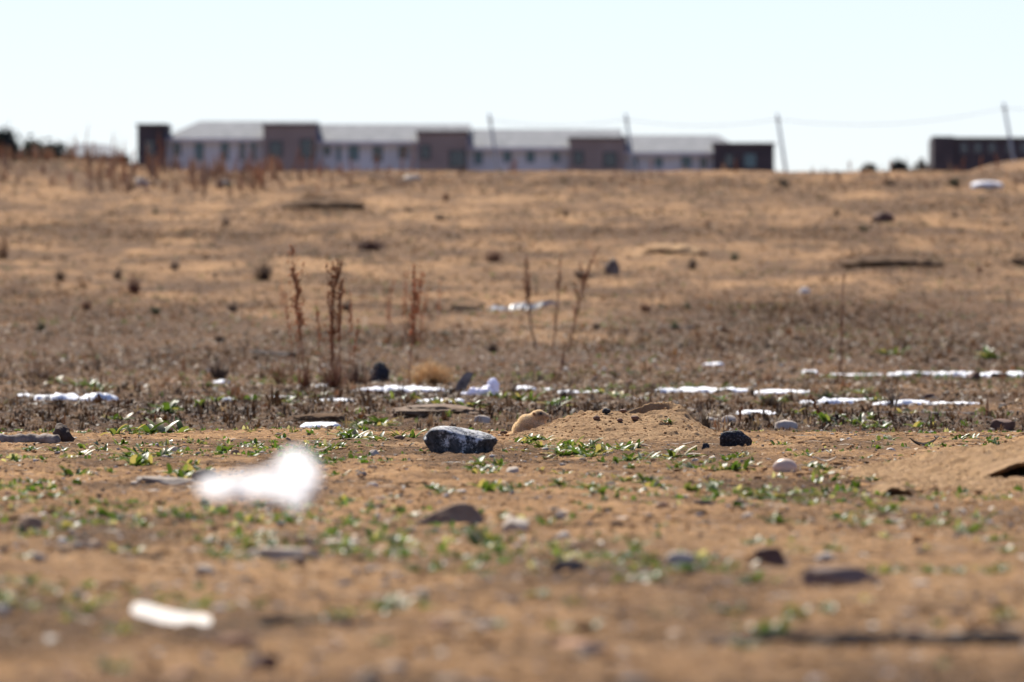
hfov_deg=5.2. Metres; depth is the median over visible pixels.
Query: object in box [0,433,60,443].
log
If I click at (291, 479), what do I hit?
plastic scrap
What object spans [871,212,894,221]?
brown clod
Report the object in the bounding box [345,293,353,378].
dry stalk
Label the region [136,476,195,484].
flat rock
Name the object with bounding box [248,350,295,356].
twig
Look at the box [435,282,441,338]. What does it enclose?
dry stalk
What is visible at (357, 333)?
dry stalk
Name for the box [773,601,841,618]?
green weed
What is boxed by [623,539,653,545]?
green weed
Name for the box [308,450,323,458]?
green weed
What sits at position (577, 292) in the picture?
dry stalk
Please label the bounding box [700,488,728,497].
green weed
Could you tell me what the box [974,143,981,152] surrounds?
window
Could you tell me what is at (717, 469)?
green weed
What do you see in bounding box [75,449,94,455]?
green weed
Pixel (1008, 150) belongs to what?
window
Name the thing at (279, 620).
branch
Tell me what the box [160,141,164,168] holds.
dry stalk
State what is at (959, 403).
snow patch
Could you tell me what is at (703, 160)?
window
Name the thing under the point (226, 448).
green weed
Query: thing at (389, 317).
dry stalk
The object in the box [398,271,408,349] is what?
dry stalk
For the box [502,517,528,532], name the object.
pale rock
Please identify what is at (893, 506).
green weed
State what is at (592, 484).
green weed
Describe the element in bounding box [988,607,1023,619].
green weed
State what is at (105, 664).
green weed
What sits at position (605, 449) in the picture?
green weed
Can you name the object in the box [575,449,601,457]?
green weed
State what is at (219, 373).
dead bush
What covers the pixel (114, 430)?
green weed
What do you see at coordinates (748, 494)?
green weed
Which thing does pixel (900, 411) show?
green weed
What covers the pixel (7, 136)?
round tree
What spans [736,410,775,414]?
snow patch
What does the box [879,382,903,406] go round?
dead bush
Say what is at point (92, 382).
green weed
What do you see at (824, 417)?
green weed
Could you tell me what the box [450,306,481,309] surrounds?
plank
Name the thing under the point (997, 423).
dark clod
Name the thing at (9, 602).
green weed
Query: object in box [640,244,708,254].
dirt mound
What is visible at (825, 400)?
snow patch
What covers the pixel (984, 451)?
gravel
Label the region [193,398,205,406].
green weed
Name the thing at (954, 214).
dead bush
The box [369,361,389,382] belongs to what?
black clod
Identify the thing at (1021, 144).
window
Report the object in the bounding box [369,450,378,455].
stone
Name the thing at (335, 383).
dead bush
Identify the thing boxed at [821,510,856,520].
green weed
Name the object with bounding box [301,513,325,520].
green weed
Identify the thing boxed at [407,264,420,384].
dry stalk
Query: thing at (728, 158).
window
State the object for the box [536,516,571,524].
green weed
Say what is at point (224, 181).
pale stone
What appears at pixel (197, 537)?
green weed
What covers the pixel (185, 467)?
green weed
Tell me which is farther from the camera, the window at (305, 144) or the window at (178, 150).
the window at (178, 150)
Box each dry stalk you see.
[74,138,78,164]
[84,125,88,162]
[146,142,151,175]
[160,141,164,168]
[217,150,227,174]
[246,147,252,172]
[279,280,284,318]
[284,294,293,376]
[287,245,307,378]
[294,148,300,171]
[294,279,299,374]
[299,156,303,174]
[309,138,313,177]
[315,302,321,381]
[320,258,345,380]
[325,291,335,381]
[335,278,344,377]
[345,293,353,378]
[351,318,358,371]
[374,156,378,172]
[386,278,394,326]
[387,301,391,339]
[398,145,406,177]
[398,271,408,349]
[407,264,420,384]
[408,271,424,365]
[419,289,428,346]
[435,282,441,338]
[510,155,517,177]
[522,255,535,346]
[552,253,562,348]
[559,345,566,376]
[568,250,596,351]
[738,406,742,423]
[809,395,820,413]
[840,274,845,373]
[994,153,999,171]
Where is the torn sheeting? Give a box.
[488,301,558,310]
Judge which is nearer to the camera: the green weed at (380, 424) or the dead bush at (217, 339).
the green weed at (380, 424)
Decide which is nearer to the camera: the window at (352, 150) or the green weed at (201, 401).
the green weed at (201, 401)
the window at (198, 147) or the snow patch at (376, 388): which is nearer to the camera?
the snow patch at (376, 388)
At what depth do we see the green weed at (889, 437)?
45.92 m
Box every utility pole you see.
[488,114,498,169]
[624,114,635,170]
[776,114,786,171]
[1002,103,1014,159]
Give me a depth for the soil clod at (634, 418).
47.59 m
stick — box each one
[118,553,174,558]
[349,569,376,572]
[659,325,699,329]
[849,419,925,421]
[879,411,974,413]
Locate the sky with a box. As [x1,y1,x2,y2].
[0,0,1023,171]
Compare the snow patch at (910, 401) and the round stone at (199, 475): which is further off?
the snow patch at (910, 401)
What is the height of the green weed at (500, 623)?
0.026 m
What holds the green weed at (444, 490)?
on the ground at (666, 658)
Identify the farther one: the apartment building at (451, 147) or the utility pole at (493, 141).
the apartment building at (451, 147)
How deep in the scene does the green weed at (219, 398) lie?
71.70 m
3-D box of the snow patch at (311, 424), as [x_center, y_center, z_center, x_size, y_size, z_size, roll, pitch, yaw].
[-0.993,0.460,58.656,0.245,0.085,0.392,0,0,0]
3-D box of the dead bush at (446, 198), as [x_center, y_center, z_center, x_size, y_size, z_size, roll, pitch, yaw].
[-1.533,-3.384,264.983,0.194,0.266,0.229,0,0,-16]
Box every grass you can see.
[0,140,1023,195]
[0,158,1023,432]
[0,425,1023,610]
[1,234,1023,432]
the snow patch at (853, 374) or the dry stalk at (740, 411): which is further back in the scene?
the snow patch at (853, 374)
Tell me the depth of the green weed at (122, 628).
17.54 m
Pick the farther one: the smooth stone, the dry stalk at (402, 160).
the dry stalk at (402, 160)
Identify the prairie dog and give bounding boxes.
[508,409,549,433]
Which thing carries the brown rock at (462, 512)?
on the ground at (666, 658)
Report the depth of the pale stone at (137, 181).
276.99 m
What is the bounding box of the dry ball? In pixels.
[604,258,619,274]
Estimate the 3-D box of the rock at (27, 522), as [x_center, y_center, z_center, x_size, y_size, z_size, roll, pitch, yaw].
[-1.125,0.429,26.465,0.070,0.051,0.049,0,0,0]
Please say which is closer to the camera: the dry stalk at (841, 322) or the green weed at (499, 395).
the green weed at (499, 395)
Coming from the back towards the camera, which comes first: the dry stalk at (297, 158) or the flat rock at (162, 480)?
the dry stalk at (297, 158)
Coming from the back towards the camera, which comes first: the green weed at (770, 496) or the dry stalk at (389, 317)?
the dry stalk at (389, 317)
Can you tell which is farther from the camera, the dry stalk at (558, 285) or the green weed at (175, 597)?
the dry stalk at (558, 285)
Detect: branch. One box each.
[259,616,399,625]
[706,630,1023,646]
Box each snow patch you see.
[34,392,117,400]
[213,379,229,382]
[300,422,340,427]
[311,398,353,401]
[353,386,381,390]
[381,385,448,392]
[416,398,463,401]
[517,386,535,389]
[654,387,747,392]
[702,362,723,364]
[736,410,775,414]
[754,389,808,393]
[801,370,817,373]
[818,397,853,403]
[821,373,883,375]
[873,399,930,405]
[888,371,967,376]
[930,401,978,404]
[961,371,1021,377]
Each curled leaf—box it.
[813,455,836,461]
[909,436,938,445]
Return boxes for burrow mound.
[506,401,720,443]
[820,440,1023,496]
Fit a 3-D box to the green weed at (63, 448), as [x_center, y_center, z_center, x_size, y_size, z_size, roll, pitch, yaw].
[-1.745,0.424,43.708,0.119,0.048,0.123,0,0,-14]
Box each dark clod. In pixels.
[86,542,104,549]
[245,653,279,671]
[354,669,384,681]
[434,676,467,681]
[924,393,935,398]
[968,372,980,379]
[990,419,1015,430]
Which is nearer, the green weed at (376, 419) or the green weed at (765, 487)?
the green weed at (765, 487)
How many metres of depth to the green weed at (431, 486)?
32.75 m
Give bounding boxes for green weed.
[0,494,24,500]
[0,592,24,605]
[11,550,34,557]
[14,524,57,537]
[16,490,57,499]
[18,445,44,450]
[44,375,69,383]
[45,446,69,451]
[45,490,86,496]
[54,520,81,529]
[55,462,93,475]
[58,610,86,619]
[64,377,96,386]
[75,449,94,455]
[76,443,110,450]
[82,381,116,390]
[90,653,132,671]
[93,620,144,634]
[99,467,113,472]
[100,423,146,435]
[101,412,135,419]
[102,542,149,552]
[109,438,129,444]
[109,450,157,460]
[116,450,141,456]
[117,454,157,465]
[121,445,174,457]
[127,416,195,433]
[128,517,154,528]
[137,402,182,414]
[148,397,184,410]
[160,463,216,474]
[161,448,184,454]
[167,467,193,477]
[169,593,186,599]
[180,459,202,464]
[184,532,218,541]
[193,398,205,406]
[198,544,246,557]
[199,394,225,401]
[203,541,227,546]
[212,444,235,451]
[216,552,268,559]
[226,534,257,542]
[229,394,260,400]
[234,537,282,550]
[236,514,268,524]
[244,528,277,537]
[248,441,266,446]
[261,512,312,523]
[270,562,289,568]
[282,396,303,403]
[291,390,330,396]
[294,613,327,617]
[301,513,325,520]
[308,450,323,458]
[314,455,340,465]
[318,529,345,537]
[320,470,350,475]
[321,440,351,448]
[324,604,363,616]
[326,494,364,503]
[326,532,389,551]
[330,426,372,439]
[341,420,364,426]
[342,516,362,521]
[345,422,369,428]
[347,415,402,425]
[353,548,381,553]
[359,431,384,439]
[360,591,439,613]
[367,436,387,440]
[369,637,394,644]
[374,422,388,426]
[376,593,415,603]
[382,532,417,546]
[383,390,424,400]
[386,428,428,437]
[399,559,451,572]
[404,511,424,516]
[411,395,451,403]
[415,482,459,491]
[430,488,461,495]
[450,398,487,408]
[456,561,487,572]
[461,520,508,546]
[462,455,505,468]
[464,462,491,472]
[465,479,501,488]
[469,468,498,474]
[472,569,498,577]
[478,390,494,395]
[480,482,519,492]
[483,457,507,465]
[487,465,502,470]
[489,513,511,520]
[489,619,509,628]
[492,391,508,398]
[502,390,547,401]
[512,480,535,486]
[514,436,537,444]
[519,589,551,597]
[520,433,556,440]
[530,439,576,447]
[532,485,546,489]
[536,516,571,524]
[539,446,605,456]
[540,397,573,405]
[545,443,573,449]
[545,619,605,630]
[547,448,565,455]
[547,477,570,486]
[548,470,574,473]
[549,395,573,400]
[554,483,582,488]
[558,596,584,605]
[563,439,594,448]
[570,435,604,445]
[573,483,600,489]
[574,479,616,487]
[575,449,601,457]
[575,550,617,557]
[578,472,603,477]
[580,484,608,495]
[587,388,614,393]
[587,441,617,448]
[592,444,613,452]
[594,534,643,541]
[597,483,619,490]
[604,442,640,450]
[608,391,631,397]
[609,473,637,481]
[612,439,647,448]
[612,572,656,582]
[619,451,661,461]
[622,486,651,491]
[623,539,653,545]
[625,463,634,468]
[628,451,661,456]
[631,471,663,482]
[641,476,672,488]
[646,570,681,580]
[655,522,676,527]
[658,456,676,460]
[662,445,702,457]
[666,463,684,468]
[671,459,686,465]
[675,480,721,492]
[680,459,708,468]
[688,557,737,572]
[694,554,717,563]
[697,478,723,485]
[699,463,728,470]
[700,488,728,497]
[701,554,719,558]
[701,600,749,612]
[709,458,756,471]
[712,395,730,401]
[717,559,762,570]
[719,453,733,459]
[722,617,798,633]
[726,636,776,649]
[729,452,754,457]
[730,450,751,454]
[733,569,763,584]
[734,489,761,496]
[740,535,777,544]
[746,392,790,401]
[747,488,808,499]
[752,511,796,523]
[755,483,779,491]
[761,576,786,581]
[770,439,790,445]
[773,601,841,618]
[783,613,800,619]
[785,546,809,553]
[790,451,817,456]
[791,497,819,504]
[799,460,818,467]
[804,471,847,482]
[812,462,832,470]
[816,412,868,425]
[819,542,838,548]
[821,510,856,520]
[824,544,849,550]
[837,514,878,523]
[838,386,876,393]
[843,502,902,513]
[845,520,872,527]
[851,594,875,600]
[854,420,892,427]
[863,395,887,401]
[864,412,886,419]
[864,474,880,481]
[868,564,901,572]
[870,347,909,354]
[873,518,903,524]
[875,434,897,440]
[877,501,903,512]
[893,559,939,573]
[896,408,916,412]
[901,421,935,427]
[908,514,927,519]
[914,517,940,526]
[919,564,963,573]
[930,618,947,625]
[931,659,950,667]
[932,515,953,525]
[937,512,949,516]
[948,516,990,529]
[950,433,981,439]
[953,566,967,573]
[955,522,980,534]
[962,509,998,519]
[970,533,1018,541]
[971,564,1012,573]
[973,346,1004,359]
[978,525,1000,530]
[984,562,1014,568]
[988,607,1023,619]
[993,543,1021,552]
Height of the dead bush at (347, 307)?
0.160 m
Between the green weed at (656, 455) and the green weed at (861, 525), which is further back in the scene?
the green weed at (656, 455)
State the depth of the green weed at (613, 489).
32.79 m
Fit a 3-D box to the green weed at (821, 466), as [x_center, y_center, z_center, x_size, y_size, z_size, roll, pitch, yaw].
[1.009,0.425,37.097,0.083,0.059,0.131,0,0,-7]
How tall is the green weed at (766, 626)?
0.051 m
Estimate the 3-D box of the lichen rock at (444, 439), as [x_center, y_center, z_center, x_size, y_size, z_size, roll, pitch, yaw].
[-0.192,0.392,42.547,0.284,0.151,0.156,0,0,0]
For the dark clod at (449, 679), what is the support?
on the ground at (666, 658)
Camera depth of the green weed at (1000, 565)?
22.14 m
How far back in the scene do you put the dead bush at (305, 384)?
82.73 m
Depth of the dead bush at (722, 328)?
134.73 m
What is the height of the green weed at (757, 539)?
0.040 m
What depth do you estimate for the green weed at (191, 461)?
38.99 m
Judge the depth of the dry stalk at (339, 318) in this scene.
87.22 m
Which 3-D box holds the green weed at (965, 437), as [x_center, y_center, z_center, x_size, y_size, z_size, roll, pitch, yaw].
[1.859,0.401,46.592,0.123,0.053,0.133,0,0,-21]
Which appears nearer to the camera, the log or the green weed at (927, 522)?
the green weed at (927, 522)
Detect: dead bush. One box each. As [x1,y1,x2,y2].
[0,229,10,258]
[23,358,65,381]
[35,320,45,330]
[55,268,66,280]
[79,297,90,310]
[112,268,122,278]
[127,274,140,294]
[150,307,160,314]
[169,260,180,269]
[208,356,229,380]
[213,335,226,341]
[221,216,231,225]
[226,300,239,311]
[249,258,275,280]
[264,354,298,383]
[296,365,311,387]
[319,352,347,389]
[340,357,377,384]
[342,300,352,310]
[352,234,386,250]
[390,302,439,344]
[441,193,449,200]
[482,247,503,261]
[483,340,500,351]
[552,384,575,398]
[574,269,590,279]
[593,323,600,328]
[636,379,666,392]
[639,302,651,311]
[671,323,678,328]
[686,256,697,268]
[717,326,730,332]
[730,252,741,259]
[760,393,784,406]
[778,178,789,186]
[816,388,839,399]
[858,224,868,230]
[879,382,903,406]
[880,180,898,184]
[911,371,926,376]
[947,177,962,185]
[950,211,959,216]
[1008,252,1023,264]
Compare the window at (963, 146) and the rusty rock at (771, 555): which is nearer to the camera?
the rusty rock at (771, 555)
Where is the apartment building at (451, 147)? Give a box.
[136,121,775,171]
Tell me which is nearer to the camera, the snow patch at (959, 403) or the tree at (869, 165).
the snow patch at (959, 403)
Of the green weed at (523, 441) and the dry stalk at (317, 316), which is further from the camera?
the dry stalk at (317, 316)
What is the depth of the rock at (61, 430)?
45.95 m
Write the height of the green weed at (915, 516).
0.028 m
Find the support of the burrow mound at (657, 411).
on the ground at (666, 658)
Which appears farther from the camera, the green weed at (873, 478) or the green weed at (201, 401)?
the green weed at (201, 401)
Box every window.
[144,140,154,156]
[172,142,181,156]
[193,142,204,161]
[219,142,229,161]
[238,142,245,161]
[249,142,256,161]
[269,141,282,157]
[300,139,314,158]
[322,145,331,156]
[335,145,341,162]
[347,145,359,161]
[371,145,383,162]
[397,145,408,159]
[420,145,430,159]
[449,150,465,167]
[473,151,483,165]
[502,151,512,162]
[525,151,535,163]
[551,151,560,163]
[573,151,583,165]
[603,152,616,167]
[630,156,638,168]
[654,156,663,168]
[680,156,692,169]
[699,156,707,169]
[724,154,733,167]
[743,153,756,168]
[960,143,967,152]
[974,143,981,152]
[988,143,995,152]
[1006,143,1013,152]
[1020,143,1023,152]
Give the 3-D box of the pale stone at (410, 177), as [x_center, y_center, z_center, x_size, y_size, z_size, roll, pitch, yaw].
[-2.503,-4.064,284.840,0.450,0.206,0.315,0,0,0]
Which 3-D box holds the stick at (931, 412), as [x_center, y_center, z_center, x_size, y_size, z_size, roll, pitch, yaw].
[2.353,0.412,64.837,0.614,0.024,0.240,0,0,10]
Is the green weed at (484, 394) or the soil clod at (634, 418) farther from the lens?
the green weed at (484, 394)
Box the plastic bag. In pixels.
[461,378,498,394]
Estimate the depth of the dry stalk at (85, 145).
290.26 m
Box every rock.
[53,423,74,441]
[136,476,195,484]
[414,502,484,524]
[423,426,497,453]
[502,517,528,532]
[549,558,585,572]
[754,547,786,565]
[775,420,797,428]
[802,567,881,586]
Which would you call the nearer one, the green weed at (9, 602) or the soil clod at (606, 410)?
the green weed at (9, 602)
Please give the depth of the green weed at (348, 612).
18.50 m
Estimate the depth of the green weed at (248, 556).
23.04 m
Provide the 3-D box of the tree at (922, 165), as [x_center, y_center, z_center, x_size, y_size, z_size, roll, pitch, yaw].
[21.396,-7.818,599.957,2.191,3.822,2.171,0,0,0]
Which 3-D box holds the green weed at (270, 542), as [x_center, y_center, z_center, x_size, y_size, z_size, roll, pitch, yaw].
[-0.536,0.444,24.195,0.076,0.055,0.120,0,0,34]
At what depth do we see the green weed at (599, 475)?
35.14 m
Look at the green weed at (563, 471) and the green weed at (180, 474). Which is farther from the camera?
the green weed at (563, 471)
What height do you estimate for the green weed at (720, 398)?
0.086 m
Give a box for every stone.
[135,178,149,186]
[191,469,216,480]
[215,180,230,185]
[246,547,319,560]
[323,539,359,543]
[367,482,377,486]
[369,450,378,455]
[390,404,488,417]
[403,175,420,180]
[474,415,490,422]
[506,467,518,472]
[553,640,607,648]
[666,551,695,564]
[720,430,751,446]
[722,415,735,422]
[736,499,744,504]
[773,458,796,472]
[798,288,810,293]
[971,181,1003,187]
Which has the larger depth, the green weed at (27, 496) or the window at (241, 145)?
the window at (241, 145)
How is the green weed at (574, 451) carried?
on the ground at (666, 658)
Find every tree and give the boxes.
[0,122,23,159]
[20,133,57,158]
[45,137,74,158]
[117,150,139,164]
[861,162,882,170]
[885,156,908,170]
[907,157,934,170]
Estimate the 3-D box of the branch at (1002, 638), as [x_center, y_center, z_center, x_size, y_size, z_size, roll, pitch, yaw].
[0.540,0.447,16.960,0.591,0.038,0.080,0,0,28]
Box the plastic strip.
[131,603,211,624]
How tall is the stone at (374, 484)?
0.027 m
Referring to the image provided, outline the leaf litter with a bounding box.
[0,310,1023,663]
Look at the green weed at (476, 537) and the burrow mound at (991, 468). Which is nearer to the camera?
the green weed at (476, 537)
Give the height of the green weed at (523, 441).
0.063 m
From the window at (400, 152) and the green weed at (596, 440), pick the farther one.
the window at (400, 152)
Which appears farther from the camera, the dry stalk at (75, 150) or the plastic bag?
the dry stalk at (75, 150)
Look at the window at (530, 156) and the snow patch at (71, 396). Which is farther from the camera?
the window at (530, 156)
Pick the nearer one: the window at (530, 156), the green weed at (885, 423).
the green weed at (885, 423)
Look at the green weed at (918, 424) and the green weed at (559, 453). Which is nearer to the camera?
the green weed at (559, 453)
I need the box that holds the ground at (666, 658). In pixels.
[0,158,1023,681]
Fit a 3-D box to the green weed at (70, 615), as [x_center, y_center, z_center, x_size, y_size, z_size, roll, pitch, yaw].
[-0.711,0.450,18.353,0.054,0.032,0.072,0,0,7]
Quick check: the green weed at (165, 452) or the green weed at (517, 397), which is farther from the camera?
the green weed at (517, 397)
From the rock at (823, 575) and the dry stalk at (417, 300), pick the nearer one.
the rock at (823, 575)
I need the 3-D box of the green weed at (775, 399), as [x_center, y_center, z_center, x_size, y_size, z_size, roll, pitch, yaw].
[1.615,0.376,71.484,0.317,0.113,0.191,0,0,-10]
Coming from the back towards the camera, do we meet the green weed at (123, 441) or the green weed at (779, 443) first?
the green weed at (123, 441)
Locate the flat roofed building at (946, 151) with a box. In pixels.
[929,136,1023,170]
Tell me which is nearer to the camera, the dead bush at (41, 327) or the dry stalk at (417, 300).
the dry stalk at (417, 300)
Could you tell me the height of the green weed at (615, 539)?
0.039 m
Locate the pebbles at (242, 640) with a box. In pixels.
[0,358,1023,681]
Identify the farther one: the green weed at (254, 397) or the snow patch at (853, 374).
the snow patch at (853, 374)
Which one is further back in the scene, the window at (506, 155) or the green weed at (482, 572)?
the window at (506, 155)
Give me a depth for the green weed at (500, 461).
38.89 m
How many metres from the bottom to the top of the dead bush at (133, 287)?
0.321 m
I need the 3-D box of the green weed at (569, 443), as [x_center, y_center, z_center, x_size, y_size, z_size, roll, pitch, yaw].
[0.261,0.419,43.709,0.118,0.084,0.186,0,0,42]
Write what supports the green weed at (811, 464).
on the ground at (666, 658)
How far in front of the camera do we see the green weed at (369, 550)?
23.95 m
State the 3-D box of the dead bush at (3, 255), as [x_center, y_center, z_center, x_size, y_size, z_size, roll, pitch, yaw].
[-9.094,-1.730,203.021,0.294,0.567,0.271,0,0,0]
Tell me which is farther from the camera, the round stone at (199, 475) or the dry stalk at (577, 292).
the dry stalk at (577, 292)
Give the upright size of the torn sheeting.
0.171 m
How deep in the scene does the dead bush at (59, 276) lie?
182.47 m
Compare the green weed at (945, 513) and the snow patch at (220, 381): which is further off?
the snow patch at (220, 381)
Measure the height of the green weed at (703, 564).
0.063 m
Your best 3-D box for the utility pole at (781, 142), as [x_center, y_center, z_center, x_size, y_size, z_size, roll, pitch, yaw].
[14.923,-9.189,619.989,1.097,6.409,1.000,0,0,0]
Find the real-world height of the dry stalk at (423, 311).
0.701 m
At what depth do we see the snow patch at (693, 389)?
79.00 m
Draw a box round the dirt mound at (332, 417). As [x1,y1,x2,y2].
[289,412,352,421]
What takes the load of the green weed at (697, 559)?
on the ground at (666, 658)
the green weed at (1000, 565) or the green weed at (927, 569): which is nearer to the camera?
the green weed at (927, 569)
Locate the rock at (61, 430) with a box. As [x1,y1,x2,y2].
[53,423,74,441]
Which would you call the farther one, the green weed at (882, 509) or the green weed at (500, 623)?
the green weed at (882, 509)
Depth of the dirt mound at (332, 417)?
60.55 m
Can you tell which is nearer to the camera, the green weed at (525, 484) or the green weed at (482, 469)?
the green weed at (525, 484)
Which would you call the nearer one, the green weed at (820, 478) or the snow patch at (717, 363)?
the green weed at (820, 478)
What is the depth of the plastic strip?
18.10 m
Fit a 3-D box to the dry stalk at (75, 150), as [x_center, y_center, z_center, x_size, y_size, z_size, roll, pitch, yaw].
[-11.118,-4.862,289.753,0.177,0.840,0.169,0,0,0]
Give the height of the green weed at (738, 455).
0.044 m
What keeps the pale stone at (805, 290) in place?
on the ground at (666, 658)
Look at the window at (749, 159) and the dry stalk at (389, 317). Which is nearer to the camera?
the dry stalk at (389, 317)
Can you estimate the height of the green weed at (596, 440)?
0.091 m
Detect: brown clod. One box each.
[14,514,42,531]
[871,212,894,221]
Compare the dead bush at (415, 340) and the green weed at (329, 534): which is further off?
the dead bush at (415, 340)
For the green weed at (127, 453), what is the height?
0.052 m
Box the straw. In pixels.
[0,382,1023,645]
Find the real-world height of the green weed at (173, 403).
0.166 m
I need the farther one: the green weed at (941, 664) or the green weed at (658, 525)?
the green weed at (658, 525)
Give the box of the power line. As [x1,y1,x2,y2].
[780,108,1002,124]
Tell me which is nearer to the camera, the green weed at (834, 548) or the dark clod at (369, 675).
the dark clod at (369, 675)
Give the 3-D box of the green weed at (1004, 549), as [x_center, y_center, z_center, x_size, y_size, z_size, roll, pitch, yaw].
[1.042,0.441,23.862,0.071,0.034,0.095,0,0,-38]
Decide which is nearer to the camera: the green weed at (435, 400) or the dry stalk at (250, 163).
the green weed at (435, 400)
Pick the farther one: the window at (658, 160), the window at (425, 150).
the window at (658, 160)
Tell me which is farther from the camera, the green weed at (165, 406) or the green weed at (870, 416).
the green weed at (165, 406)
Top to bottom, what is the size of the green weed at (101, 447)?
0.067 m
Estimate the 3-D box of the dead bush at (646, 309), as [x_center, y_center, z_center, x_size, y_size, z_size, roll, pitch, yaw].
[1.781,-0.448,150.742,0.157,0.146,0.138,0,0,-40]
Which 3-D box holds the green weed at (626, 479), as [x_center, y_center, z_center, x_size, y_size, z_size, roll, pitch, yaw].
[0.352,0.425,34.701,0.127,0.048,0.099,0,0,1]
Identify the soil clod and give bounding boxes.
[602,408,610,413]
[631,415,638,420]
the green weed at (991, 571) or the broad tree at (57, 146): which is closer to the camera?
the green weed at (991, 571)
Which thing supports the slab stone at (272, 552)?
on the ground at (666, 658)
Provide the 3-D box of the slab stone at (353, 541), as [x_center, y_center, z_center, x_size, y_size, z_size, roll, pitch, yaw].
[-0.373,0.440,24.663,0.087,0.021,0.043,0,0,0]
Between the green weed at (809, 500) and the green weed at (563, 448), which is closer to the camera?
the green weed at (809, 500)
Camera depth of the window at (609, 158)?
999.43 m
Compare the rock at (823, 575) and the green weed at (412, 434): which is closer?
the rock at (823, 575)
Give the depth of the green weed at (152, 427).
49.20 m
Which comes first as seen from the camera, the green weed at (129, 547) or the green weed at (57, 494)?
the green weed at (129, 547)
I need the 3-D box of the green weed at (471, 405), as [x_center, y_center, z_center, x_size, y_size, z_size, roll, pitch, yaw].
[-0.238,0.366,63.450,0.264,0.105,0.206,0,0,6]
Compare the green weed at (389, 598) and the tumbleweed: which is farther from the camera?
the tumbleweed
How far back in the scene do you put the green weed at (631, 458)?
40.29 m
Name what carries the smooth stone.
on the ground at (666, 658)
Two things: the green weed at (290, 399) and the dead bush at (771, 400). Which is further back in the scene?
the green weed at (290, 399)
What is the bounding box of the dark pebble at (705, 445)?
[701,443,708,449]
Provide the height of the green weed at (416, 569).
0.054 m
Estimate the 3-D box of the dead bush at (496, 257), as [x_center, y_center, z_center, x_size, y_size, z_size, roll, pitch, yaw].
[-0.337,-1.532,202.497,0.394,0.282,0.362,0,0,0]
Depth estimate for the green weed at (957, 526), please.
26.39 m
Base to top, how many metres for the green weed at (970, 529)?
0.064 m
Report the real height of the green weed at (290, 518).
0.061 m
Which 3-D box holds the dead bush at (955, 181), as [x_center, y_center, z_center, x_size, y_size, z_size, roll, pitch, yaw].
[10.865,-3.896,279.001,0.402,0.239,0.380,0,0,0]
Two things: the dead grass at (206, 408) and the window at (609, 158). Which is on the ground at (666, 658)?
the dead grass at (206, 408)
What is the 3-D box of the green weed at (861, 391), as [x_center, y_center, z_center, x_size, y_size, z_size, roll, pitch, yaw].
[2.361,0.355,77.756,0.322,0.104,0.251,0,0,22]
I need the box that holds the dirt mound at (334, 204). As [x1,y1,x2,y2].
[281,200,364,208]
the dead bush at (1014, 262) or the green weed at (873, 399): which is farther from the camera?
the dead bush at (1014, 262)
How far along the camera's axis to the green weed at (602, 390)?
78.26 m
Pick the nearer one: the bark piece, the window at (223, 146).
the bark piece
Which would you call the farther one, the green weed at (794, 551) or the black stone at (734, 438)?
the black stone at (734, 438)
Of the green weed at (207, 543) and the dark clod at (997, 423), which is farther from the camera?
the dark clod at (997, 423)
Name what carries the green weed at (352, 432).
on the ground at (666, 658)
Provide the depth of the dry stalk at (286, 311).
94.23 m
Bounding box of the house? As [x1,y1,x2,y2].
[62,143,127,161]
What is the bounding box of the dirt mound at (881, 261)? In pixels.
[839,255,943,267]
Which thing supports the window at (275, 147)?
in the apartment building at (451, 147)
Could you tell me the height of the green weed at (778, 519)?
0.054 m
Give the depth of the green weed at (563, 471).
36.55 m
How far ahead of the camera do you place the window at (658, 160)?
1001.14 m
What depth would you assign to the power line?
619.57 m
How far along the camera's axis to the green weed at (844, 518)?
27.30 m
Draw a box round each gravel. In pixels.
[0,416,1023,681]
[853,445,1021,495]
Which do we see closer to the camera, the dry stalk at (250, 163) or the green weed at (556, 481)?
the green weed at (556, 481)
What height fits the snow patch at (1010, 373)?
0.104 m
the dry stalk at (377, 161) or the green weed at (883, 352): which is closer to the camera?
the green weed at (883, 352)
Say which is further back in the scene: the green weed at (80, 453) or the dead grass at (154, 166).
the dead grass at (154, 166)
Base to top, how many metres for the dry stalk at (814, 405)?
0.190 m
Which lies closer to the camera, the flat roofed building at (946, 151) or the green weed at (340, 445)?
the green weed at (340, 445)
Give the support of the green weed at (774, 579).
on the ground at (666, 658)
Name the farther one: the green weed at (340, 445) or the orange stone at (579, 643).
the green weed at (340, 445)
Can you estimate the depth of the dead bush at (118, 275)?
183.98 m
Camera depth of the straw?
24.34 m
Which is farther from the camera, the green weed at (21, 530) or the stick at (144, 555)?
the green weed at (21, 530)
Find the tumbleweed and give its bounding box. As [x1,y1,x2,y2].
[397,355,458,384]
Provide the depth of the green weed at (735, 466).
36.82 m
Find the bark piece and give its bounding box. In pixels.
[455,371,473,391]
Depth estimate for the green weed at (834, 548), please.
24.15 m
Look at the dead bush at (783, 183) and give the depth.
276.73 m
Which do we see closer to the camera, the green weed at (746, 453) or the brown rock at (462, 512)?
the brown rock at (462, 512)

